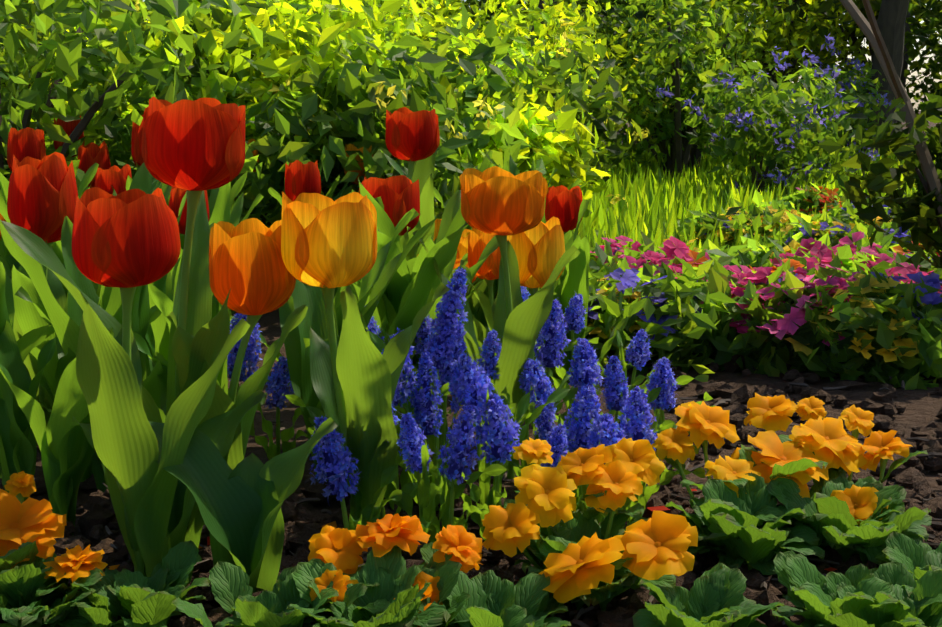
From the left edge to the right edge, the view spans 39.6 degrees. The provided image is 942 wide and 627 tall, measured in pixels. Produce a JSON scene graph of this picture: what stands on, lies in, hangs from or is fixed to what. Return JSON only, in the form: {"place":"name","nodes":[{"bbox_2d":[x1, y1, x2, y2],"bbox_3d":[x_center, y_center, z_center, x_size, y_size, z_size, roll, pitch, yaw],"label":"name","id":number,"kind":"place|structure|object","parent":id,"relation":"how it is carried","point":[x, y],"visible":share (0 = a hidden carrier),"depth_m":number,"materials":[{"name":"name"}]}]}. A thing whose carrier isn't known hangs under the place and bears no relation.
{"place":"outdoors","nodes":[
{"label":"outdoors","id":0,"kind":"place"},
{"bbox_2d":[30,112,941,626],"bbox_3d":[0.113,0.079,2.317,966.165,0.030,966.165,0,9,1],"label":"ground","id":1,"kind":"structure","parent":0,"point":[922,406],"depth_m":1.86,"materials":[{"name":"soil"}]},
{"bbox_2d":[0,261,50,477],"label":"tulip leaves","id":2,"kind":"object","parent":1,"relation":"on","point":[28,342],"visible":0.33,"depth_m":1.48,"materials":[{"name":"green plant"}]},
{"bbox_2d":[7,127,45,170],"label":"tulip","id":3,"kind":"object","parent":1,"relation":"on","point":[22,144],"visible":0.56,"depth_m":2.56,"materials":[{"name":"red plant"}]},
{"bbox_2d":[0,319,56,500],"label":"tulip leaves","id":4,"kind":"object","parent":1,"relation":"on","point":[18,445],"visible":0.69,"depth_m":1.44,"materials":[{"name":"green plant"}]},
{"bbox_2d":[12,264,67,408],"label":"tulip leaves","id":5,"kind":"object","parent":1,"relation":"on","point":[29,317],"visible":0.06,"depth_m":1.54,"materials":[{"name":"green plant"}]},
{"bbox_2d":[7,152,98,426],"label":"tulip","id":6,"kind":"object","parent":1,"relation":"on","point":[41,198],"visible":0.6,"depth_m":1.58,"materials":[{"name":"red plant"}]},
{"bbox_2d":[0,327,113,534],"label":"tulip leaves","id":7,"kind":"object","parent":1,"relation":"on","point":[66,449],"visible":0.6,"depth_m":1.33,"materials":[{"name":"green plant"}]},
{"bbox_2d":[15,284,149,380],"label":"tulip leaves","id":8,"kind":"object","parent":1,"relation":"on","point":[143,310],"visible":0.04,"depth_m":1.49,"materials":[{"name":"green plant"}]},
{"bbox_2d":[0,182,171,492],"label":"tulip leaves","id":9,"kind":"object","parent":1,"relation":"on","point":[66,327],"visible":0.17,"depth_m":1.45,"materials":[{"name":"green plant"}]},
{"bbox_2d":[98,256,181,376],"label":"tulip leaves","id":10,"kind":"object","parent":1,"relation":"on","point":[157,334],"visible":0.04,"depth_m":1.59,"materials":[{"name":"green plant"}]},
{"bbox_2d":[72,187,249,576],"bbox_3d":[-0.303,0.085,1.155,0.191,0.389,0.130,8,12,42],"label":"tulip","id":11,"kind":"object","parent":1,"relation":"on","point":[127,242],"visible":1,"depth_m":1.12,"materials":[{"name":"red plant"}]},
{"bbox_2d":[71,389,264,556],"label":"young tulip","id":12,"kind":"object","parent":1,"relation":"on","point":[186,521],"visible":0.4,"depth_m":1.24,"materials":[{"name":"green plant"}]},
{"bbox_2d":[132,284,229,394],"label":"tulip leaves","id":13,"kind":"object","parent":1,"relation":"on","point":[163,302],"visible":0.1,"depth_m":1.41,"materials":[{"name":"green plant"}]},
{"bbox_2d":[178,182,243,295],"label":"tulip leaves","id":14,"kind":"object","parent":1,"relation":"on","point":[221,211],"visible":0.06,"depth_m":1.94,"materials":[{"name":"green plant"}]},
{"bbox_2d":[166,218,307,469],"bbox_3d":[-0.227,0.082,1.298,0.136,0.349,0.117,-2,9,-15],"label":"tulip","id":15,"kind":"object","parent":1,"relation":"on","point":[248,267],"visible":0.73,"depth_m":1.26,"materials":[{"name":"orange plant"}]},
{"bbox_2d":[149,417,337,592],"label":"young tulip","id":16,"kind":"object","parent":1,"relation":"on","point":[240,504],"visible":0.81,"depth_m":1.16,"materials":[{"name":"green plant"}]},
{"bbox_2d":[227,313,271,447],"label":"muscari","id":17,"kind":"object","parent":1,"relation":"on","point":[251,357],"visible":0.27,"depth_m":1.68,"materials":[{"name":"blue plant"}]},
{"bbox_2d":[250,356,307,459],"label":"muscari","id":18,"kind":"object","parent":1,"relation":"on","point":[280,377],"visible":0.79,"depth_m":1.58,"materials":[{"name":"blue plant"}]},
{"bbox_2d":[285,160,320,201],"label":"tulip","id":19,"kind":"object","parent":1,"relation":"on","point":[300,177],"visible":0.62,"depth_m":2.56,"materials":[{"name":"red plant"}]},
{"bbox_2d":[279,211,442,480],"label":"tulip leaves","id":20,"kind":"object","parent":1,"relation":"on","point":[378,276],"visible":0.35,"depth_m":1.54,"materials":[{"name":"green plant"}]},
{"bbox_2d":[303,267,467,510],"bbox_3d":[-0.081,0.077,1.498,0.208,0.280,0.096,6,11,35],"label":"muscari","id":21,"kind":"object","parent":1,"relation":"on","point":[443,343],"visible":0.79,"depth_m":1.43,"materials":[{"name":"blue plant"}]},
{"bbox_2d":[359,175,419,333],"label":"tulip","id":22,"kind":"object","parent":1,"relation":"on","point":[400,196],"visible":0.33,"depth_m":1.89,"materials":[{"name":"red plant"}]},
{"bbox_2d":[350,207,468,453],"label":"tulip leaves","id":23,"kind":"object","parent":1,"relation":"on","point":[421,288],"visible":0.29,"depth_m":1.58,"materials":[{"name":"green plant"}]},
{"bbox_2d":[385,107,439,242],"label":"tulip","id":24,"kind":"object","parent":1,"relation":"on","point":[411,137],"visible":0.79,"depth_m":2.25,"materials":[{"name":"red plant"}]},
{"bbox_2d":[381,327,450,510],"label":"muscari","id":25,"kind":"object","parent":1,"relation":"on","point":[406,387],"visible":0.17,"depth_m":1.39,"materials":[{"name":"blue plant"}]},
{"bbox_2d":[358,177,498,409],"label":"tulip leaves","id":26,"kind":"object","parent":1,"relation":"on","point":[401,279],"visible":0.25,"depth_m":1.68,"materials":[{"name":"green plant"}]},
{"bbox_2d":[397,352,481,517],"bbox_3d":[-0.043,0.135,1.402,0.133,0.193,0.067,0,9,1],"label":"muscari","id":27,"kind":"object","parent":1,"relation":"on","point":[424,397],"visible":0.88,"depth_m":1.40,"materials":[{"name":"blue plant"}]},
{"bbox_2d":[392,412,508,541],"bbox_3d":[-0.046,0.174,1.276,0.157,0.155,0.064,6,11,33],"label":"muscari","id":28,"kind":"object","parent":1,"relation":"on","point":[417,450],"visible":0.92,"depth_m":1.28,"materials":[{"name":"blue plant"}]},
{"bbox_2d":[420,405,488,532],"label":"muscari","id":29,"kind":"object","parent":1,"relation":"on","point":[459,452],"visible":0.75,"depth_m":1.27,"materials":[{"name":"blue plant"}]},
{"bbox_2d":[393,329,515,465],"bbox_3d":[-0.038,0.113,1.501,0.108,0.206,0.178,-5,10,-27],"label":"muscari","id":30,"kind":"object","parent":1,"relation":"on","point":[445,374],"visible":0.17,"depth_m":1.49,"materials":[{"name":"blue plant"}]},
{"bbox_2d":[0,355,941,626],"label":"soil clods","id":31,"kind":"object","parent":1,"relation":"on","point":[100,525],"visible":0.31,"depth_m":1.38,"materials":[{"name":"brown soil"}]},
{"bbox_2d":[0,471,107,626],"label":"primrose","id":32,"kind":"object","parent":31,"relation":"on","point":[36,572],"visible":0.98,"depth_m":1.08,"materials":[{"name":"orange plant"}]},
{"bbox_2d":[0,97,245,427],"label":"tulip","id":33,"kind":"object","parent":31,"relation":"on","point":[195,149],"visible":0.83,"depth_m":1.22,"materials":[{"name":"red plant"}]},
{"bbox_2d":[64,540,210,626],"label":"ground cover","id":34,"kind":"object","parent":31,"relation":"on","point":[135,599],"visible":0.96,"depth_m":1.08,"materials":[{"name":"green plant"}]},
{"bbox_2d":[171,561,367,626],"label":"ground cover","id":35,"kind":"object","parent":31,"relation":"on","point":[231,589],"visible":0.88,"depth_m":1.06,"materials":[{"name":"green plant"}]},
{"bbox_2d":[309,415,409,529],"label":"muscari","id":36,"kind":"object","parent":31,"relation":"on","point":[330,452],"visible":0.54,"depth_m":1.26,"materials":[{"name":"blue plant"}]},
{"bbox_2d":[281,191,449,521],"bbox_3d":[-0.112,0.069,1.286,0.155,0.379,0.131,3,9,17],"label":"tulip","id":37,"kind":"object","parent":31,"relation":"on","point":[328,245],"visible":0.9,"depth_m":1.26,"materials":[{"name":"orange plant"}]},
{"bbox_2d":[287,513,481,626],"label":"primrose","id":38,"kind":"object","parent":31,"relation":"on","point":[396,590],"visible":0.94,"depth_m":1.07,"materials":[{"name":"orange plant"}]},
{"bbox_2d":[518,384,602,511],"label":"muscari","id":39,"kind":"object","parent":31,"relation":"on","point":[580,429],"visible":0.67,"depth_m":1.37,"materials":[{"name":"blue plant"}]},
{"bbox_2d":[525,358,601,428],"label":"muscari","id":40,"kind":"object","parent":31,"relation":"on","point":[539,386],"visible":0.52,"depth_m":1.47,"materials":[{"name":"blue plant"}]},
{"bbox_2d":[633,562,784,626],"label":"leafy plant","id":41,"kind":"object","parent":31,"relation":"on","point":[714,597],"visible":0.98,"depth_m":1.06,"materials":[{"name":"green plant"}]},
{"bbox_2d":[652,393,828,574],"bbox_3d":[0.271,0.170,1.298,0.178,0.137,0.279,0,9,1],"label":"primrose","id":42,"kind":"object","parent":31,"relation":"on","point":[739,518],"visible":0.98,"depth_m":1.29,"materials":[{"name":"green plant"}]},
{"bbox_2d":[766,396,931,564],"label":"plant","id":43,"kind":"object","parent":31,"relation":"on","point":[845,517],"visible":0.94,"depth_m":1.28,"materials":[{"name":"green plant"}]},
{"bbox_2d":[825,560,941,626],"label":"plant","id":44,"kind":"object","parent":31,"relation":"on","point":[927,584],"visible":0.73,"depth_m":1.06,"materials":[{"name":"green plant"}]},
{"bbox_2d":[875,532,941,595],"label":"plant","id":45,"kind":"object","parent":31,"relation":"on","point":[918,558],"visible":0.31,"depth_m":1.16,"materials":[{"name":"green plant"}]},
{"bbox_2d":[428,391,520,539],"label":"muscari","id":46,"kind":"object","parent":1,"relation":"on","point":[497,438],"visible":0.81,"depth_m":1.29,"materials":[{"name":"blue plant"}]},
{"bbox_2d":[451,227,500,343],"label":"tulip","id":47,"kind":"object","parent":1,"relation":"on","point":[478,242],"visible":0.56,"depth_m":1.96,"materials":[{"name":"orange plant"}]},
{"bbox_2d":[387,567,570,626],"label":"plant","id":48,"kind":"object","parent":1,"relation":"on","point":[493,600],"visible":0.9,"depth_m":1.06,"materials":[{"name":"green plant"}]},
{"bbox_2d":[412,166,579,478],"bbox_3d":[0.046,0.024,1.542,0.240,0.389,0.100,8,12,43],"label":"tulip","id":49,"kind":"object","parent":1,"relation":"on","point":[500,204],"visible":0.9,"depth_m":1.50,"materials":[{"name":"orange plant"}]},
{"bbox_2d":[455,320,554,463],"bbox_3d":[0.031,0.107,1.573,0.079,0.196,0.205,-4,10,-26],"label":"muscari","id":50,"kind":"object","parent":1,"relation":"on","point":[490,361],"visible":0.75,"depth_m":1.52,"materials":[{"name":"blue plant"}]},
{"bbox_2d":[448,353,573,525],"bbox_3d":[0.027,0.136,1.381,0.089,0.199,0.184,5,10,31],"label":"muscari","id":51,"kind":"object","parent":1,"relation":"on","point":[465,376],"visible":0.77,"depth_m":1.36,"materials":[{"name":"blue plant"}]},
{"bbox_2d":[459,217,564,396],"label":"tulip","id":52,"kind":"object","parent":1,"relation":"on","point":[539,249],"visible":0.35,"depth_m":1.67,"materials":[{"name":"orange plant"}]},
{"bbox_2d":[481,299,572,436],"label":"muscari","id":53,"kind":"object","parent":1,"relation":"on","point":[548,351],"visible":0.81,"depth_m":1.67,"materials":[{"name":"blue plant"}]},
{"bbox_2d":[545,185,582,233],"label":"tulip","id":54,"kind":"object","parent":1,"relation":"on","point":[562,203],"visible":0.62,"depth_m":2.35,"materials":[{"name":"red plant"}]},
{"bbox_2d":[560,232,589,381],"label":"tulip leaves","id":55,"kind":"object","parent":1,"relation":"on","point":[575,274],"visible":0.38,"depth_m":2.10,"materials":[{"name":"green plant"}]},
{"bbox_2d":[482,437,697,616],"bbox_3d":[0.100,0.195,1.137,0.182,0.138,0.185,0,9,1],"label":"plant","id":56,"kind":"object","parent":1,"relation":"on","point":[579,558],"visible":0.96,"depth_m":1.12,"materials":[{"name":"orange plant"}]},
{"bbox_2d":[535,293,652,411],"bbox_3d":[0.161,0.062,1.887,0.210,0.189,0.045,0,9,-2],"label":"muscari","id":57,"kind":"object","parent":1,"relation":"on","point":[574,310],"visible":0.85,"depth_m":1.89,"materials":[{"name":"blue plant"}]},
{"bbox_2d":[522,230,674,292],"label":"flowering plant","id":58,"kind":"object","parent":1,"relation":"on","point":[601,254],"visible":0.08,"depth_m":2.56,"materials":[{"name":"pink plant"}]},
{"bbox_2d":[554,338,660,443],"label":"muscari","id":59,"kind":"object","parent":1,"relation":"on","point":[584,371],"visible":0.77,"depth_m":1.57,"materials":[{"name":"blue plant"}]},
{"bbox_2d":[521,257,706,353],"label":"flowering plant","id":60,"kind":"object","parent":1,"relation":"on","point":[623,266],"visible":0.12,"depth_m":2.28,"materials":[{"name":"green plant"}]},
{"bbox_2d":[562,414,700,524],"bbox_3d":[0.151,0.167,1.346,0.143,0.146,0.098,5,10,30],"label":"muscari","id":61,"kind":"object","parent":1,"relation":"on","point":[608,436],"visible":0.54,"depth_m":1.31,"materials":[{"name":"blue plant"}]},
{"bbox_2d":[602,354,674,441],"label":"muscari","id":62,"kind":"object","parent":1,"relation":"on","point":[614,400],"visible":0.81,"depth_m":1.52,"materials":[{"name":"blue plant"}]},
{"bbox_2d":[553,256,737,378],"bbox_3d":[0.301,0.029,2.293,0.446,0.266,0.352,0,9,1],"label":"flower mound","id":63,"kind":"object","parent":1,"relation":"on","point":[669,333],"visible":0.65,"depth_m":2.20,"materials":[{"name":"green plant"}]},
{"bbox_2d":[597,327,708,426],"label":"muscari","id":64,"kind":"object","parent":1,"relation":"on","point":[637,358],"visible":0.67,"depth_m":1.72,"materials":[{"name":"blue plant"}]},
{"bbox_2d":[618,386,704,524],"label":"muscari","id":65,"kind":"object","parent":1,"relation":"on","point":[635,426],"visible":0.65,"depth_m":1.35,"materials":[{"name":"blue plant"}]},
{"bbox_2d":[601,236,731,283],"bbox_3d":[0.369,-0.029,2.468,0.318,0.232,0.341,4,10,23],"label":"flower mound","id":66,"kind":"object","parent":1,"relation":"on","point":[677,248],"visible":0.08,"depth_m":2.45,"materials":[{"name":"pink plant"}]},
{"bbox_2d":[646,357,714,468],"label":"muscari","id":67,"kind":"object","parent":1,"relation":"on","point":[663,399],"visible":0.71,"depth_m":1.57,"materials":[{"name":"blue plant"}]},
{"bbox_2d":[654,236,783,297],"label":"flowering plant","id":68,"kind":"object","parent":1,"relation":"on","point":[739,250],"visible":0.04,"depth_m":2.49,"materials":[{"name":"green plant"}]},
{"bbox_2d":[667,189,805,247],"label":"flowering plant","id":69,"kind":"object","parent":1,"relation":"on","point":[707,220],"visible":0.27,"depth_m":3.82,"materials":[{"name":"green plant"}]},
{"bbox_2d":[681,265,806,371],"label":"flowering plant","id":70,"kind":"object","parent":1,"relation":"on","point":[734,289],"visible":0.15,"depth_m":2.25,"materials":[{"name":"green plant"}]},
{"bbox_2d":[700,258,816,376],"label":"flowering plant","id":71,"kind":"object","parent":1,"relation":"on","point":[741,341],"visible":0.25,"depth_m":2.20,"materials":[{"name":"green plant"}]},
{"bbox_2d":[650,0,871,144],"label":"shrub","id":72,"kind":"object","parent":1,"relation":"on","point":[804,34],"visible":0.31,"depth_m":11.29,"materials":[{"name":"green plant"}]},
{"bbox_2d":[606,0,915,88],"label":"shrub","id":73,"kind":"object","parent":1,"relation":"on","point":[858,32],"visible":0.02,"depth_m":13.17,"materials":[{"name":"green plant"}]},
{"bbox_2d":[655,46,879,197],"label":"blue shrub","id":74,"kind":"object","parent":1,"relation":"on","point":[779,109],"visible":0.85,"depth_m":5.69,"materials":[{"name":"green plant"}]},
{"bbox_2d":[718,199,821,250],"bbox_3d":[0.863,-0.201,3.717,0.327,0.239,0.360,6,11,35],"label":"flower mound","id":75,"kind":"object","parent":1,"relation":"on","point":[770,219],"visible":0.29,"depth_m":3.65,"materials":[{"name":"green plant"}]},
{"bbox_2d":[777,183,845,214],"bbox_3d":[1.221,-0.360,4.690,0.319,0.231,0.284,5,10,30],"label":"flower mound","id":76,"kind":"object","parent":1,"relation":"on","point":[809,198],"visible":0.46,"depth_m":4.61,"materials":[{"name":"green plant"}]},
{"bbox_2d":[758,207,870,251],"bbox_3d":[0.951,-0.162,3.412,0.386,0.233,0.353,0,9,1],"label":"flower mound","id":77,"kind":"object","parent":1,"relation":"on","point":[837,231],"visible":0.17,"depth_m":3.38,"materials":[{"name":"green plant"}]},
{"bbox_2d":[723,231,907,283],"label":"flowering plant","id":78,"kind":"object","parent":1,"relation":"on","point":[842,259],"visible":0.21,"depth_m":2.43,"materials":[{"name":"pink plant"}]},
{"bbox_2d":[743,258,893,372],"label":"flowering plant","id":79,"kind":"object","parent":1,"relation":"on","point":[781,326],"visible":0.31,"depth_m":2.16,"materials":[{"name":"green plant"}]},
{"bbox_2d":[763,0,908,156],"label":"tree","id":80,"kind":"object","parent":1,"relation":"on","point":[891,19],"visible":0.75,"depth_m":9.58,"materials":[{"name":"green plant"}]},
{"bbox_2d":[745,264,934,377],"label":"flowering plant","id":81,"kind":"object","parent":1,"relation":"on","point":[824,274],"visible":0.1,"depth_m":2.18,"materials":[{"name":"green plant"}]},
{"bbox_2d":[772,550,941,626],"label":"ground cover","id":82,"kind":"object","parent":1,"relation":"on","point":[809,596],"visible":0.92,"depth_m":1.06,"materials":[{"name":"green plant"}]},
{"bbox_2d":[785,268,941,389],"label":"flowering plant","id":83,"kind":"object","parent":1,"relation":"on","point":[927,347],"visible":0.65,"depth_m":2.08,"materials":[{"name":"green plant"}]},
{"bbox_2d":[786,271,941,381],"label":"flowering plant","id":84,"kind":"object","parent":1,"relation":"on","point":[842,313],"visible":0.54,"depth_m":2.10,"materials":[{"name":"green plant"}]},
{"bbox_2d":[818,93,941,269],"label":"edge bush","id":85,"kind":"object","parent":1,"relation":"on","point":[915,214],"visible":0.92,"depth_m":2.18,"materials":[{"name":"green plant"}]},
{"bbox_2d":[840,0,941,226],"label":"trunk","id":86,"kind":"object","parent":1,"relation":"on","point":[870,30],"visible":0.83,"depth_m":2.18,"materials":[{"name":"brown plant"}]},
{"bbox_2d":[901,42,941,127],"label":"shrub","id":87,"kind":"object","parent":1,"relation":"on","point":[937,87],"visible":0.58,"depth_m":11.37,"materials":[{"name":"green plant"}]},
{"bbox_2d":[571,141,937,264],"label":"lawn","id":88,"kind":"structure","parent":0,"point":[659,204],"depth_m":5.20,"materials":[{"name":"green plant"}]},
{"bbox_2d":[0,0,270,191],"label":"shrub","id":89,"kind":"object","parent":88,"relation":"on","point":[37,99],"visible":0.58,"depth_m":2.91,"materials":[{"name":"green plant"}]},
{"bbox_2d":[49,0,322,220],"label":"shrub","id":90,"kind":"object","parent":88,"relation":"on","point":[137,84],"visible":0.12,"depth_m":3.13,"materials":[{"name":"green plant"}]},
{"bbox_2d":[42,0,466,223],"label":"shrub","id":91,"kind":"object","parent":88,"relation":"on","point":[353,83],"visible":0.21,"depth_m":2.92,"materials":[{"name":"green plant"}]},
{"bbox_2d":[146,0,495,94],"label":"shrub","id":92,"kind":"object","parent":88,"relation":"on","point":[399,27],"visible":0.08,"depth_m":4.52,"materials":[{"name":"green plant"}]},
{"bbox_2d":[126,0,517,227],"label":"shrub","id":93,"kind":"object","parent":88,"relation":"on","point":[290,55],"visible":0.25,"depth_m":3.09,"materials":[{"name":"green plant"}]},
{"bbox_2d":[207,48,505,227],"bbox_3d":[-0.243,-0.311,3.027,0.661,0.601,0.807,3,9,19],"label":"shrub","id":94,"kind":"object","parent":88,"relation":"on","point":[287,124],"visible":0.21,"depth_m":2.86,"materials":[{"name":"green plant"}]},
{"bbox_2d":[265,2,546,205],"bbox_3d":[-0.162,-0.409,3.209,0.694,0.744,0.835,0,9,1],"label":"shrub","id":95,"kind":"object","parent":88,"relation":"on","point":[480,133],"visible":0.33,"depth_m":3.13,"materials":[{"name":"green plant"}]},
{"bbox_2d":[382,0,633,155],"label":"shrub","id":96,"kind":"object","parent":88,"relation":"on","point":[535,15],"visible":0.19,"depth_m":6.18,"materials":[{"name":"green plant"}]},
{"bbox_2d":[460,95,610,194],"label":"shrub","id":97,"kind":"object","parent":88,"relation":"on","point":[558,142],"visible":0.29,"depth_m":3.36,"materials":[{"name":"green plant"}]},
{"bbox_2d":[451,13,622,166],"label":"shrub","id":98,"kind":"object","parent":88,"relation":"on","point":[519,42],"visible":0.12,"depth_m":5.40,"materials":[{"name":"green plant"}]},
{"bbox_2d":[441,19,649,209],"bbox_3d":[0.151,-0.632,4.575,0.923,0.761,0.749,0,9,1],"label":"shrub","id":99,"kind":"object","parent":88,"relation":"on","point":[558,66],"visible":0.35,"depth_m":4.43,"materials":[{"name":"green plant"}]},
{"bbox_2d":[540,0,644,111],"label":"shrub","id":100,"kind":"object","parent":88,"relation":"on","point":[604,20],"visible":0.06,"depth_m":7.91,"materials":[{"name":"green plant"}]},
{"bbox_2d":[591,0,762,178],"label":"shrub","id":101,"kind":"object","parent":88,"relation":"on","point":[669,47],"visible":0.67,"depth_m":6.94,"materials":[{"name":"green plant"}]},
{"bbox_2d":[603,41,751,178],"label":"shrub","id":102,"kind":"object","parent":88,"relation":"on","point":[665,132],"visible":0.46,"depth_m":7.09,"materials":[{"name":"green plant"}]},
{"bbox_2d":[596,0,814,167],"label":"shrub","id":103,"kind":"object","parent":88,"relation":"on","point":[695,151],"visible":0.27,"depth_m":7.54,"materials":[{"name":"green plant"}]},
{"bbox_2d":[723,35,874,186],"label":"blue shrub","id":104,"kind":"object","parent":88,"relation":"on","point":[834,112],"visible":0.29,"depth_m":6.50,"materials":[{"name":"green plant"}]},
{"bbox_2d":[797,58,898,165],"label":"blue shrub","id":105,"kind":"object","parent":88,"relation":"on","point":[863,108],"visible":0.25,"depth_m":7.65,"materials":[{"name":"green plant"}]},
{"bbox_2d":[904,0,941,90],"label":"tree","id":106,"kind":"object","parent":88,"relation":"on","point":[925,30],"visible":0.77,"depth_m":10.29,"materials":[{"name":"green plant"}]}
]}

